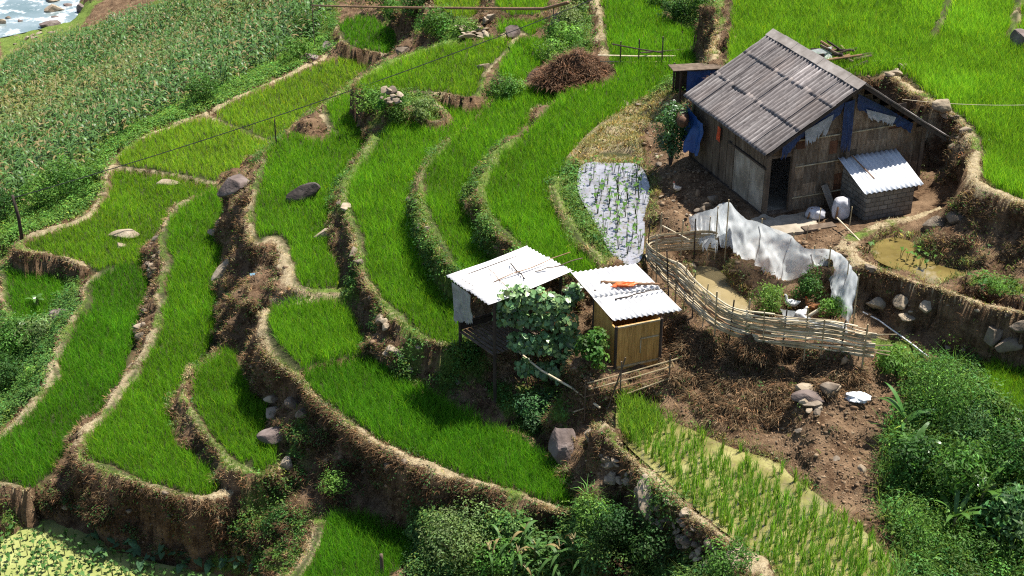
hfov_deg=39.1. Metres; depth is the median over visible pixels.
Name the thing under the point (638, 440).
rice tuft
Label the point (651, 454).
rice tuft
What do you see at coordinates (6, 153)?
maize plant
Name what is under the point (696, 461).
rice tuft
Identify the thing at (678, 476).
rice tuft
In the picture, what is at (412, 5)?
shrub
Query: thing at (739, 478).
rice tuft
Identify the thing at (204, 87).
shrub
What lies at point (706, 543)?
stone
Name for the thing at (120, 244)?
boulder
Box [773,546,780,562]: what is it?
rice tuft
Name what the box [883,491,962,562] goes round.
shrub
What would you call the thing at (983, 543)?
shrub
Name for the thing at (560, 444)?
boulder
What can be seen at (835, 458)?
stone
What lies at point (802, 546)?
rice tuft
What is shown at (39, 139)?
maize plant
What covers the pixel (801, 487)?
rice tuft
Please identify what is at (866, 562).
rice tuft
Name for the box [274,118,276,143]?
cable prop
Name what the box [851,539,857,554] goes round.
rice tuft
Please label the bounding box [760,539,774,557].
rice tuft
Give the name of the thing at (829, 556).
rice tuft
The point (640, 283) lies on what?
branch
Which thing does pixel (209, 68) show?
maize plant
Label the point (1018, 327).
boulder
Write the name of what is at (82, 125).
maize plant
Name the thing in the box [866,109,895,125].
grey sheet
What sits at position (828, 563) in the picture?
rice tuft
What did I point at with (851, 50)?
firewood log
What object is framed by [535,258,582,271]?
stick
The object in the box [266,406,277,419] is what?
boulder
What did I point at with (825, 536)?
rice tuft
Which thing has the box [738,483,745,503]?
rice tuft
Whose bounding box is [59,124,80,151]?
maize plant
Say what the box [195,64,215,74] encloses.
maize plant
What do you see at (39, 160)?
maize plant
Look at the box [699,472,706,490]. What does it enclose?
rice tuft
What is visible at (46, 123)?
maize plant
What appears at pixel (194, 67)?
maize plant
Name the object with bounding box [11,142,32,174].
maize plant
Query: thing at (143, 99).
maize plant
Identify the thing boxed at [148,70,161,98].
maize plant
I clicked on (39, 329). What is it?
shrub
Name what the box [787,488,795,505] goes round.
rice tuft
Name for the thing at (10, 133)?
maize plant
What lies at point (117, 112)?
maize plant
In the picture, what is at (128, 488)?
dry grass
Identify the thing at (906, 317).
boulder
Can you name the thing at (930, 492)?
thicket undergrowth
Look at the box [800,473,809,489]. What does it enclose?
rice tuft
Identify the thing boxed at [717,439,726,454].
rice tuft
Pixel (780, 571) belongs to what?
rice tuft
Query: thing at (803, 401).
stone
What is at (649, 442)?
rice tuft
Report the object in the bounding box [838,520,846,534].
rice tuft
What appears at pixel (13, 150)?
maize plant
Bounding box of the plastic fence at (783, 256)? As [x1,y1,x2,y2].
[689,199,859,333]
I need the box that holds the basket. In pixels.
[676,109,688,127]
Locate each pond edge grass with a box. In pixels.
[568,158,663,266]
[605,381,898,575]
[683,254,758,310]
[870,225,980,284]
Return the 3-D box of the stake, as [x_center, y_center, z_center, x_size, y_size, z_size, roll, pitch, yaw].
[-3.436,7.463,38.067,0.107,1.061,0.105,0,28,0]
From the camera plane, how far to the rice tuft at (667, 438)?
36.95 m
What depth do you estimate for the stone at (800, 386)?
37.41 m
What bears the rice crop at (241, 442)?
on the ground at (932, 194)
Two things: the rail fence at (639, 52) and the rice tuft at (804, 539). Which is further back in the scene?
the rail fence at (639, 52)
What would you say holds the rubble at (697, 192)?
on the ground at (932, 194)
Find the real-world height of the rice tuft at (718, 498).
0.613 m
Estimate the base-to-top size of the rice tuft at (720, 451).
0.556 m
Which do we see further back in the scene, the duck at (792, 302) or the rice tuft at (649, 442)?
the duck at (792, 302)
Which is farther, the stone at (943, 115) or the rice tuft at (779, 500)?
the stone at (943, 115)
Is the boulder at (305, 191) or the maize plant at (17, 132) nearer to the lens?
the boulder at (305, 191)
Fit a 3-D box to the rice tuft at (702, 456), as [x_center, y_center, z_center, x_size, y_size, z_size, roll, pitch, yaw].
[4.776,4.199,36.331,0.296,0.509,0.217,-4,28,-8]
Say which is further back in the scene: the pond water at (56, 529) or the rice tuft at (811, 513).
the pond water at (56, 529)
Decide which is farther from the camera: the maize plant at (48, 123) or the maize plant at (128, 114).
the maize plant at (48, 123)
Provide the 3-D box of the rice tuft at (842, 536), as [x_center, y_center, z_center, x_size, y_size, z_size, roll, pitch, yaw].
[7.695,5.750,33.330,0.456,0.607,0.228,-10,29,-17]
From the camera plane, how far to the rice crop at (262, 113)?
72.70 m
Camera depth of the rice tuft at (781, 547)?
33.08 m
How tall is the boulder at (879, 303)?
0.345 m
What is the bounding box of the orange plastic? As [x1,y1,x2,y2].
[611,281,639,286]
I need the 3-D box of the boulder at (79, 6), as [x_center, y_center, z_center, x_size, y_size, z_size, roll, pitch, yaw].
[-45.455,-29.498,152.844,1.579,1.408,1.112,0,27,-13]
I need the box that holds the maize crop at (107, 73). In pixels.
[0,0,337,180]
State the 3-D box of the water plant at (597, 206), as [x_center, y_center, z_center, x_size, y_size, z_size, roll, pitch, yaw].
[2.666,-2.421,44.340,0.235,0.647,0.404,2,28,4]
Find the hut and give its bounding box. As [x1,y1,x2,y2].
[683,29,949,214]
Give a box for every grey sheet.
[452,283,472,324]
[805,114,833,143]
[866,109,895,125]
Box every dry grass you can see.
[0,0,1023,575]
[35,393,551,555]
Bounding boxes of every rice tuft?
[629,427,636,441]
[634,432,642,446]
[641,432,646,443]
[643,433,652,447]
[643,437,650,453]
[647,424,662,442]
[647,445,654,458]
[652,437,659,451]
[658,441,664,455]
[658,452,666,465]
[660,432,672,444]
[660,438,664,450]
[662,448,672,462]
[664,455,670,470]
[665,438,675,455]
[667,432,678,451]
[669,464,678,477]
[674,453,680,472]
[675,431,682,448]
[677,465,687,482]
[680,478,688,496]
[683,437,691,451]
[685,471,695,492]
[686,455,696,473]
[689,479,697,495]
[690,430,700,447]
[690,488,696,501]
[692,462,696,475]
[693,472,701,487]
[694,435,703,452]
[694,456,701,470]
[697,428,710,444]
[697,483,705,498]
[697,496,705,511]
[698,447,704,462]
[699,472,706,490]
[699,485,711,504]
[702,458,710,477]
[705,447,714,464]
[706,488,718,500]
[708,494,721,511]
[709,461,715,470]
[710,477,721,492]
[713,449,720,466]
[713,457,721,475]
[714,489,728,505]
[714,498,724,516]
[716,466,730,484]
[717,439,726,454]
[717,444,723,459]
[718,501,727,525]
[719,457,728,470]
[720,470,728,490]
[721,514,728,526]
[722,449,732,468]
[722,490,734,508]
[724,516,734,534]
[725,499,732,513]
[727,476,736,494]
[731,465,735,479]
[732,492,743,505]
[732,504,738,517]
[732,518,740,537]
[734,480,742,490]
[735,470,742,484]
[736,524,746,540]
[737,458,744,474]
[738,438,745,451]
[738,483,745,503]
[739,497,746,510]
[740,483,747,497]
[740,494,749,516]
[741,471,745,487]
[741,514,754,536]
[742,500,755,518]
[743,457,752,472]
[744,446,757,463]
[744,487,753,506]
[745,477,752,493]
[745,518,754,538]
[746,468,752,482]
[746,514,756,531]
[749,486,756,501]
[751,511,758,526]
[752,458,758,469]
[752,531,769,550]
[753,474,763,488]
[753,538,759,550]
[755,490,764,508]
[756,466,763,482]
[756,503,766,521]
[757,539,766,555]
[760,473,769,486]
[760,477,765,493]
[760,489,772,504]
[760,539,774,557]
[763,513,768,525]
[764,540,770,552]
[765,531,773,544]
[766,504,774,517]
[766,549,776,564]
[767,522,779,536]
[768,513,777,531]
[771,462,777,477]
[771,480,786,498]
[772,543,778,556]
[773,470,782,486]
[773,500,780,512]
[773,534,780,549]
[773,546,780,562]
[774,505,785,522]
[774,528,780,542]
[776,492,784,505]
[777,513,782,524]
[777,539,783,554]
[777,562,791,575]
[779,454,786,472]
[779,484,790,504]
[779,528,787,545]
[780,543,791,560]
[781,494,789,510]
[782,514,792,530]
[782,552,789,568]
[783,522,796,538]
[783,551,795,573]
[784,535,797,552]
[786,501,798,515]
[786,525,801,544]
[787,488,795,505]
[787,508,794,522]
[789,468,798,482]
[789,547,795,561]
[791,540,796,554]
[792,508,801,528]
[792,521,808,541]
[794,505,801,520]
[795,476,801,493]
[795,490,802,502]
[795,537,805,553]
[796,545,808,563]
[797,481,805,495]
[799,529,809,542]
[799,548,808,565]
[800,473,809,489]
[800,515,808,531]
[801,501,809,515]
[805,514,815,529]
[807,505,817,521]
[807,545,817,558]
[808,495,818,512]
[810,526,817,541]
[810,544,822,562]
[811,523,818,535]
[812,509,820,525]
[812,555,820,572]
[813,538,822,554]
[814,560,823,575]
[815,549,830,567]
[817,520,827,538]
[820,515,826,527]
[820,540,826,559]
[821,500,831,515]
[821,537,827,550]
[823,527,834,542]
[824,554,834,572]
[826,538,838,555]
[826,548,833,564]
[828,504,844,524]
[828,507,840,526]
[829,522,844,537]
[832,545,840,559]
[835,528,847,546]
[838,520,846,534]
[839,503,853,521]
[839,556,849,575]
[840,539,848,558]
[841,512,848,529]
[841,551,849,567]
[843,534,852,548]
[846,518,862,536]
[847,549,855,568]
[848,528,856,544]
[849,544,855,559]
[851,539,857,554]
[851,555,861,567]
[854,532,866,548]
[855,542,865,559]
[855,557,866,575]
[857,525,863,542]
[857,553,866,572]
[860,540,869,555]
[864,553,873,569]
[866,530,875,546]
[868,559,875,575]
[871,548,878,558]
[874,539,886,554]
[875,551,884,573]
[876,543,886,560]
[881,555,892,569]
[890,554,897,572]
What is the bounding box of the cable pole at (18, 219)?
[11,195,23,239]
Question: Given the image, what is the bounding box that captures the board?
[821,184,833,211]
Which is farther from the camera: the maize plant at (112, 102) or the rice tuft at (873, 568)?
the maize plant at (112, 102)
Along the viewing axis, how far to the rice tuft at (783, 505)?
34.51 m
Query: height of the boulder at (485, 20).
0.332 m
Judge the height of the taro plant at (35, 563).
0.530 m
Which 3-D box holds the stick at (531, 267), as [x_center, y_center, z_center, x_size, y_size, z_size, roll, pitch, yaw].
[0.576,-0.598,40.873,2.608,0.275,0.031,-16,32,-28]
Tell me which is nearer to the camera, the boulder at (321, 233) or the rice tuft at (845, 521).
the rice tuft at (845, 521)
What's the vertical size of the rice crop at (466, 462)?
0.701 m
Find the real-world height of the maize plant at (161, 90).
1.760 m
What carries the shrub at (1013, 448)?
on the ground at (932, 194)
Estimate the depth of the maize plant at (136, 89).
77.93 m
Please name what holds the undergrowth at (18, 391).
on the ground at (932, 194)
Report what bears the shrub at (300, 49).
on the ground at (932, 194)
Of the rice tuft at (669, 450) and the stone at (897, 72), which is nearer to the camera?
the rice tuft at (669, 450)
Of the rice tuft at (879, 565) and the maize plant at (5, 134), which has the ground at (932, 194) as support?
the maize plant at (5, 134)
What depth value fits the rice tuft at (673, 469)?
35.74 m
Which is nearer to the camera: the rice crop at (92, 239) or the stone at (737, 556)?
the stone at (737, 556)
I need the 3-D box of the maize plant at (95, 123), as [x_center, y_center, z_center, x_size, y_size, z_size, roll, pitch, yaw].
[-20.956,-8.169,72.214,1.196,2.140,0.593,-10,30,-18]
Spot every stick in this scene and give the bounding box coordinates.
[493,252,570,282]
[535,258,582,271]
[662,225,689,239]
[837,217,858,239]
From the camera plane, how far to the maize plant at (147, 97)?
73.23 m
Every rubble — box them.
[0,1,1023,575]
[642,155,850,258]
[757,376,890,513]
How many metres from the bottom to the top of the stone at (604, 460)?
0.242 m
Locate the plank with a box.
[801,222,836,232]
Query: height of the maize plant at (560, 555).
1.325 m
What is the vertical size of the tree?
2.479 m
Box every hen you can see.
[673,182,681,191]
[803,296,819,311]
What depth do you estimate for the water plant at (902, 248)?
40.50 m
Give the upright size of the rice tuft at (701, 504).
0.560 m
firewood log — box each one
[811,48,853,51]
[820,44,853,62]
[827,40,846,53]
[827,54,861,60]
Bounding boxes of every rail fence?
[574,354,677,420]
[598,36,694,65]
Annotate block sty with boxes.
[838,148,922,219]
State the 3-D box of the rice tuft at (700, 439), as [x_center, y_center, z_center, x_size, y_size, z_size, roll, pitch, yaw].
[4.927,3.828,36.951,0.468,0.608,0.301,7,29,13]
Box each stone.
[133,323,141,329]
[134,332,143,339]
[340,202,350,208]
[349,246,356,257]
[353,259,363,264]
[375,314,382,324]
[380,86,387,92]
[380,318,387,323]
[382,322,388,330]
[386,86,396,94]
[458,33,475,38]
[483,31,490,38]
[601,457,609,462]
[604,460,613,468]
[604,475,618,484]
[615,476,622,484]
[655,518,663,529]
[679,537,692,545]
[691,541,700,547]
[692,556,702,561]
[695,548,702,555]
[703,202,710,207]
[703,537,711,548]
[707,195,717,202]
[725,548,745,570]
[794,428,801,433]
[795,383,812,390]
[798,398,807,405]
[802,400,822,408]
[813,409,820,415]
[820,381,839,394]
[833,456,839,460]
[857,464,866,472]
[864,264,876,272]
[884,72,894,77]
[889,70,902,75]
[939,111,953,119]
[950,115,959,119]
[959,126,972,133]
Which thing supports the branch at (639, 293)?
on the bamboo cabin
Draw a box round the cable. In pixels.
[14,0,591,197]
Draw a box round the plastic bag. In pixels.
[844,391,870,403]
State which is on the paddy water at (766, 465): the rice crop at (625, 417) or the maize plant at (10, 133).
the rice crop at (625, 417)
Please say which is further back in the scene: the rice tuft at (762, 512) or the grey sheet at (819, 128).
the grey sheet at (819, 128)
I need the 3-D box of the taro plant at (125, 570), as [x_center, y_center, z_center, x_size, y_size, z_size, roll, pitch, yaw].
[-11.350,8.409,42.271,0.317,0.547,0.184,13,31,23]
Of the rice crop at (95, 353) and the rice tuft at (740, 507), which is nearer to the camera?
the rice tuft at (740, 507)
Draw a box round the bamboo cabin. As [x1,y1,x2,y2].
[571,263,681,369]
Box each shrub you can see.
[0,178,25,224]
[0,311,34,357]
[0,351,30,393]
[11,311,53,349]
[17,363,39,388]
[19,166,68,209]
[36,152,95,202]
[70,163,103,185]
[184,71,223,103]
[259,502,291,541]
[276,35,313,62]
[283,1,329,40]
[315,463,352,495]
[349,81,389,115]
[365,0,393,5]
[370,92,412,124]
[376,0,405,24]
[399,0,426,18]
[401,91,436,122]
[412,3,458,38]
[413,492,497,575]
[443,16,483,39]
[468,534,528,575]
[477,73,517,101]
[498,74,526,96]
[511,387,559,432]
[531,33,568,64]
[539,16,585,46]
[548,0,586,29]
[558,0,585,8]
[570,492,614,536]
[573,326,610,372]
[582,495,639,553]
[622,499,682,573]
[643,0,668,6]
[654,0,693,19]
[673,0,710,14]
[702,533,759,575]
[750,280,790,316]
[790,264,827,301]
[817,295,846,319]
[873,343,916,377]
[878,426,950,485]
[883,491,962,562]
[896,334,990,427]
[918,430,1003,498]
[936,396,1006,450]
[937,521,1013,575]
[973,482,1023,556]
[978,421,1023,478]
[987,275,1010,298]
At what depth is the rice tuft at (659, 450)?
36.58 m
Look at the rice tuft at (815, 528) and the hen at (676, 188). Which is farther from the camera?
the hen at (676, 188)
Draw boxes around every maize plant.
[0,127,12,148]
[0,136,13,169]
[0,141,13,171]
[0,147,12,180]
[0,160,13,181]
[0,161,18,180]
[0,173,18,200]
[1,129,17,160]
[2,142,21,178]
[2,170,26,199]
[3,122,17,145]
[3,133,24,169]
[3,173,30,204]
[4,166,14,191]
[6,160,22,184]
[8,128,26,154]
[9,141,20,174]
[10,144,29,179]
[11,124,23,147]
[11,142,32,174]
[11,154,24,182]
[12,167,34,186]
[15,125,36,149]
[17,150,40,179]
[19,128,34,146]
[19,138,43,165]
[20,127,40,154]
[21,146,34,177]
[22,162,34,198]
[23,118,41,141]
[25,120,43,149]
[25,154,44,178]
[26,133,42,155]
[29,147,45,172]
[29,169,46,191]
[32,150,52,173]
[33,137,50,166]
[34,127,55,155]
[34,141,46,167]
[35,112,52,138]
[35,136,56,160]
[36,139,57,171]
[37,112,54,135]
[39,133,59,159]
[39,147,56,170]
[40,110,62,141]
[42,129,55,161]
[44,101,60,131]
[46,158,68,175]
[47,120,57,144]
[49,109,62,136]
[50,131,59,154]
[51,144,69,165]
[53,126,72,154]
[55,143,78,167]
[57,120,70,154]
[59,115,75,141]
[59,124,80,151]
[61,143,77,163]
[62,127,78,151]
[62,138,81,163]
[64,148,80,168]
[65,115,89,147]
[67,113,85,150]
[67,113,90,140]
[70,124,90,153]
[72,131,94,166]
[75,126,92,150]
[78,109,99,141]
[78,122,101,151]
[81,133,100,160]
[82,104,102,140]
[83,110,101,147]
[88,112,102,143]
[91,104,105,143]
[94,118,111,140]
[97,88,114,124]
[97,99,117,134]
[99,105,115,133]
[100,105,116,138]
[102,94,117,129]
[103,90,123,126]
[108,98,130,133]
[109,97,128,129]
[109,104,132,129]
[112,95,128,129]
[113,88,129,114]
[118,89,137,118]
[119,76,135,98]
[120,92,137,129]
[128,79,145,111]
[129,87,148,122]
[133,94,154,125]
[135,84,152,115]
[136,99,148,122]
[141,84,154,114]
[142,90,159,115]
[146,82,163,113]
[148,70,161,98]
[148,89,163,114]
[150,87,170,111]
[151,60,166,91]
[151,77,172,96]
[155,79,169,109]
[157,67,165,97]
[157,93,167,112]
[159,76,174,102]
[162,75,174,102]
[163,65,179,97]
[163,73,178,104]
[165,81,181,101]
[171,65,193,97]
[172,79,183,106]
[173,60,188,86]
[173,70,189,100]
[175,72,183,96]
[177,65,186,95]
[189,56,201,85]
[189,64,202,86]
[193,52,207,84]
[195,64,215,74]
[200,62,213,79]
[201,55,220,80]
[204,58,220,87]
[207,49,221,74]
[210,63,220,85]
[215,55,232,82]
[216,52,232,79]
[219,53,234,85]
[224,52,236,78]
[225,40,244,71]
[231,44,247,77]
[231,50,240,77]
[233,34,252,59]
[236,40,248,70]
[239,41,259,71]
[242,53,254,72]
[242,55,254,74]
[244,49,258,66]
[247,32,261,57]
[249,37,268,66]
[251,34,260,65]
[252,42,271,63]
[252,46,268,68]
[255,32,271,57]
[259,35,275,63]
[266,32,283,59]
[267,35,287,56]
[276,22,283,50]
[280,23,294,48]
[280,27,299,51]
[294,26,311,43]
[298,13,317,40]
[301,8,320,36]
[305,27,316,42]
[464,539,502,575]
[477,524,507,566]
[497,538,532,572]
[507,520,542,560]
[512,544,541,575]
[515,535,549,574]
[528,531,565,566]
[535,549,569,575]
[544,541,577,575]
[555,532,588,570]
[573,541,594,575]
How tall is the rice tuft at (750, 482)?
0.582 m
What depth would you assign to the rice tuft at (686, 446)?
36.69 m
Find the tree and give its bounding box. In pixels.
[651,96,694,165]
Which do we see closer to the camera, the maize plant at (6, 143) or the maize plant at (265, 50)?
the maize plant at (6, 143)
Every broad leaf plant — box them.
[6,318,46,347]
[25,293,43,306]
[136,93,165,112]
[500,510,533,530]
[880,382,936,428]
[891,421,942,452]
[935,474,991,528]
[957,459,1013,507]
[976,513,1023,546]
[992,416,1023,443]
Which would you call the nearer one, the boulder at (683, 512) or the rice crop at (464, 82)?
the boulder at (683, 512)
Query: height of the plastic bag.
0.214 m
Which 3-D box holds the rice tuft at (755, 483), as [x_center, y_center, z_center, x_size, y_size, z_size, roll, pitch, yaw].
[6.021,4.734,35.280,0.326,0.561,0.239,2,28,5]
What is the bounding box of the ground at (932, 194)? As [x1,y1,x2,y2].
[0,0,1023,575]
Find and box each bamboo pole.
[311,1,569,9]
[490,336,600,408]
[806,307,820,316]
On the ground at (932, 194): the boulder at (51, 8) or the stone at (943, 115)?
the stone at (943, 115)
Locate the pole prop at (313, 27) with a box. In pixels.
[312,7,314,47]
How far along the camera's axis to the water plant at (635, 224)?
42.99 m
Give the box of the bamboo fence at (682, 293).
[645,212,896,366]
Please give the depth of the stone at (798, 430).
36.66 m
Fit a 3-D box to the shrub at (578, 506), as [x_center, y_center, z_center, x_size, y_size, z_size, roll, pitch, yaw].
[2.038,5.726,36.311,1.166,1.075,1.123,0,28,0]
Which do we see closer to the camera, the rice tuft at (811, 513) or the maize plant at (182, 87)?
the rice tuft at (811, 513)
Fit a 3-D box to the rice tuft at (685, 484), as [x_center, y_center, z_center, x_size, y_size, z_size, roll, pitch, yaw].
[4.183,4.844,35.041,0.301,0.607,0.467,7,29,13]
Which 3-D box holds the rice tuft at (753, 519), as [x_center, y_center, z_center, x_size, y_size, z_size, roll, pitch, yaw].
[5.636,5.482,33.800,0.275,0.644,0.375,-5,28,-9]
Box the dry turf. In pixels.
[571,81,678,163]
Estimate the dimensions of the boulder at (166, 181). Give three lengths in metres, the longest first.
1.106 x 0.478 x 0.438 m
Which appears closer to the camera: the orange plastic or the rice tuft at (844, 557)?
the rice tuft at (844, 557)
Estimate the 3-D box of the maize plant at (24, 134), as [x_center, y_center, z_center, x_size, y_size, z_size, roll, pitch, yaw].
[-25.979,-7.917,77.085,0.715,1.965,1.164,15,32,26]
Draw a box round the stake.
[379,553,383,575]
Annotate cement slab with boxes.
[751,214,774,225]
[764,212,817,234]
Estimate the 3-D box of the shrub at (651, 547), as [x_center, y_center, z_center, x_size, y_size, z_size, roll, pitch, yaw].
[3.609,5.970,35.173,1.878,1.568,2.288,0,28,0]
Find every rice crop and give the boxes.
[0,260,149,488]
[3,267,65,325]
[23,168,206,270]
[82,178,223,494]
[116,115,274,180]
[188,341,285,471]
[215,55,368,138]
[253,91,365,288]
[264,293,365,368]
[292,501,416,575]
[301,352,576,505]
[337,12,396,52]
[345,94,492,342]
[355,32,511,96]
[422,80,553,269]
[433,0,480,17]
[483,0,696,277]
[493,32,549,82]
[495,0,550,15]
[496,13,544,34]
[614,387,664,446]
[723,0,1023,198]
[980,354,1023,414]
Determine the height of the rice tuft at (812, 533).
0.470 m
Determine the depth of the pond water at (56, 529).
43.12 m
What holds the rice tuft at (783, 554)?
in the paddy water at (766, 465)
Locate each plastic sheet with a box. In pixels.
[780,309,847,332]
[812,47,831,58]
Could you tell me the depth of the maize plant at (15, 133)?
78.38 m
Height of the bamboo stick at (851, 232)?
0.285 m
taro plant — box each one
[27,559,39,569]
[34,547,43,555]
[41,560,47,571]
[49,553,56,562]
[73,570,84,575]
[77,541,83,549]
[82,548,92,558]
[86,529,98,539]
[92,545,106,559]
[107,536,114,543]
[112,539,128,547]
[119,566,128,575]
[124,533,136,546]
[125,545,140,557]
[136,557,150,570]
[144,549,154,561]
[156,543,167,563]
[176,559,188,573]
[185,555,201,566]
[204,557,216,573]
[218,558,226,569]
[227,554,245,570]
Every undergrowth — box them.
[0,0,1023,575]
[0,29,337,254]
[0,277,82,429]
[397,471,716,575]
[873,351,1023,575]
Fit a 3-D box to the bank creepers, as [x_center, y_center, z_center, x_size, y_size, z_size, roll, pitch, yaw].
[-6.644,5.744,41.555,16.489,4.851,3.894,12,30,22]
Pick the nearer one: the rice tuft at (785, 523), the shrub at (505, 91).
the rice tuft at (785, 523)
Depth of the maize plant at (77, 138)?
69.09 m
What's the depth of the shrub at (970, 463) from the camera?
34.38 m
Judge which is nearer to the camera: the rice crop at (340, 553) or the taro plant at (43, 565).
the rice crop at (340, 553)
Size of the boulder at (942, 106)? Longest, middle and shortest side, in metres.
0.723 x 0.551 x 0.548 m
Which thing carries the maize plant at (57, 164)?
on the ground at (932, 194)
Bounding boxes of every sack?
[805,207,825,219]
[832,196,849,219]
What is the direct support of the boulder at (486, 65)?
on the ground at (932, 194)
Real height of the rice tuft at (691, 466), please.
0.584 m
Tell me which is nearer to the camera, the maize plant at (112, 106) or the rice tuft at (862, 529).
the rice tuft at (862, 529)
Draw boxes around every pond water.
[0,519,217,575]
[577,162,649,264]
[693,266,751,313]
[871,237,967,284]
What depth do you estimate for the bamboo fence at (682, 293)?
38.26 m
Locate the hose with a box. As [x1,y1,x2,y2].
[862,311,928,356]
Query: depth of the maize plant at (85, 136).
69.67 m
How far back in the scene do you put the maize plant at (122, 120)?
69.75 m
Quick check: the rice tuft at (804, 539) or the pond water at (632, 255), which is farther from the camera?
the pond water at (632, 255)
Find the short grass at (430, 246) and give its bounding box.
[0,0,1023,575]
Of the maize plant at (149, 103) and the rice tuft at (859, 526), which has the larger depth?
the maize plant at (149, 103)
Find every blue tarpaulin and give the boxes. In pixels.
[681,103,702,155]
[686,70,715,91]
[781,102,844,159]
[840,100,854,151]
[857,94,912,132]
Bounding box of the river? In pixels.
[0,0,79,37]
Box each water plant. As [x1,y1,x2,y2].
[593,186,602,202]
[596,198,601,213]
[605,194,613,207]
[612,175,622,190]
[612,211,623,227]
[613,234,622,248]
[625,241,630,253]
[632,215,637,233]
[635,182,643,198]
[900,246,907,257]
[917,250,929,265]
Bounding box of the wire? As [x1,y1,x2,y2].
[903,99,975,104]
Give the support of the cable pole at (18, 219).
on the ground at (932, 194)
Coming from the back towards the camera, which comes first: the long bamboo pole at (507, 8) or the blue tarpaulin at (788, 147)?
the long bamboo pole at (507, 8)
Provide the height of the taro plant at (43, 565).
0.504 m
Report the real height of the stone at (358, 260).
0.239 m
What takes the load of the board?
on the ground at (932, 194)
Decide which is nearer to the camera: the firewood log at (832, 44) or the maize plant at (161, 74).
the firewood log at (832, 44)
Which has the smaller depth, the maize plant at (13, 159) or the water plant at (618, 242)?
the water plant at (618, 242)
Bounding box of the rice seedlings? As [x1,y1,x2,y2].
[614,388,899,575]
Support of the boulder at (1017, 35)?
on the ground at (932, 194)
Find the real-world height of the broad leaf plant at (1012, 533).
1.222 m
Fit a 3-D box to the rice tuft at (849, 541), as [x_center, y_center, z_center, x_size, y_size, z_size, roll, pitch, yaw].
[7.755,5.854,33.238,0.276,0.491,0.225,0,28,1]
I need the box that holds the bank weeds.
[0,0,1023,575]
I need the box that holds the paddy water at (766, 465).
[616,401,889,575]
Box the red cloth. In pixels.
[716,126,720,141]
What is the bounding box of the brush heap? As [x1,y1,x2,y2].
[525,46,612,93]
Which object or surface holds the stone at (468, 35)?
on the ground at (932, 194)
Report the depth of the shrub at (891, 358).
37.80 m
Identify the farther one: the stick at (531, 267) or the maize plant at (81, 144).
the maize plant at (81, 144)
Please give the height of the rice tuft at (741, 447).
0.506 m
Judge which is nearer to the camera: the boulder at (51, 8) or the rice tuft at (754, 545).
the rice tuft at (754, 545)
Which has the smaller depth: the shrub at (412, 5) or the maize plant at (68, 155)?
the maize plant at (68, 155)
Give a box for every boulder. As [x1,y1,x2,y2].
[39,20,60,27]
[44,4,63,12]
[48,308,68,323]
[76,3,83,12]
[107,229,139,240]
[117,243,126,249]
[156,179,177,187]
[211,257,230,280]
[217,174,249,197]
[256,426,282,444]
[263,395,277,402]
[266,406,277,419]
[280,456,292,469]
[284,396,299,408]
[285,182,320,205]
[295,407,307,417]
[299,53,317,61]
[314,228,327,240]
[322,41,331,48]
[396,47,409,54]
[477,63,489,70]
[482,17,489,23]
[487,14,495,20]
[505,25,520,38]
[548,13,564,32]
[548,427,575,465]
[637,473,653,518]
[679,507,696,517]
[791,389,824,402]
[866,297,885,309]
[893,294,907,309]
[898,313,915,321]
[919,300,931,313]
[922,215,944,230]
[932,99,951,113]
[946,211,964,224]
[984,325,1002,346]
[995,336,1023,352]
[1009,320,1023,332]
[1010,29,1023,48]
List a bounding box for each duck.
[784,294,800,308]
[795,306,807,315]
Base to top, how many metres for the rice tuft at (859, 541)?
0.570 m
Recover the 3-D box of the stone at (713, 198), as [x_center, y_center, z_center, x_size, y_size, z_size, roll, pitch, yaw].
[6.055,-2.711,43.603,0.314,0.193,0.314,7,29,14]
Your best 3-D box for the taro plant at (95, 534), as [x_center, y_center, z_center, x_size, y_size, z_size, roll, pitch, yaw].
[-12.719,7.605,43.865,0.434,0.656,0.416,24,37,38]
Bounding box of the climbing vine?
[491,282,585,388]
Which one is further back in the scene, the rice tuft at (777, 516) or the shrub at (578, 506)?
the shrub at (578, 506)
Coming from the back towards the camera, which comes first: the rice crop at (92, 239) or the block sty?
the rice crop at (92, 239)
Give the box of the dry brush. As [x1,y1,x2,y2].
[660,300,877,435]
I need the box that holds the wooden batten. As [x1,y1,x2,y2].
[851,154,874,178]
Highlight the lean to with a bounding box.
[668,63,723,102]
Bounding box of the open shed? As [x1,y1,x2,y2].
[446,246,572,402]
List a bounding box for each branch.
[601,280,658,284]
[615,288,668,299]
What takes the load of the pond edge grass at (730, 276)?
on the ground at (932, 194)
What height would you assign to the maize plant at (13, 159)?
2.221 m
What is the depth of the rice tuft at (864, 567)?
32.50 m
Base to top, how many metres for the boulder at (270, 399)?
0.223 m
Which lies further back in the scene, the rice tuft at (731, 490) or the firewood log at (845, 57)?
the firewood log at (845, 57)
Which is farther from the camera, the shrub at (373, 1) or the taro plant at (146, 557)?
the shrub at (373, 1)
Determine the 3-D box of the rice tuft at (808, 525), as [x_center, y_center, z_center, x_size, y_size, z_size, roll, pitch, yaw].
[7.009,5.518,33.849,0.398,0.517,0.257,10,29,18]
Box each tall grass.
[410,469,762,575]
[862,342,1023,575]
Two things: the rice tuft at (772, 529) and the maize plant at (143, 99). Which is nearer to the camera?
the rice tuft at (772, 529)
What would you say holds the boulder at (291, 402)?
on the ground at (932, 194)
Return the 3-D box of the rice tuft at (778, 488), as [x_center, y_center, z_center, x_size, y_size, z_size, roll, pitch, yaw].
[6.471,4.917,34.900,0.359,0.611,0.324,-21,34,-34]
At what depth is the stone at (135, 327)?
51.89 m
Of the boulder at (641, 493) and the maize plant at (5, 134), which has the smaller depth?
the boulder at (641, 493)
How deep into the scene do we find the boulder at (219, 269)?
53.09 m
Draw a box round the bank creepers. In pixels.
[33,397,536,552]

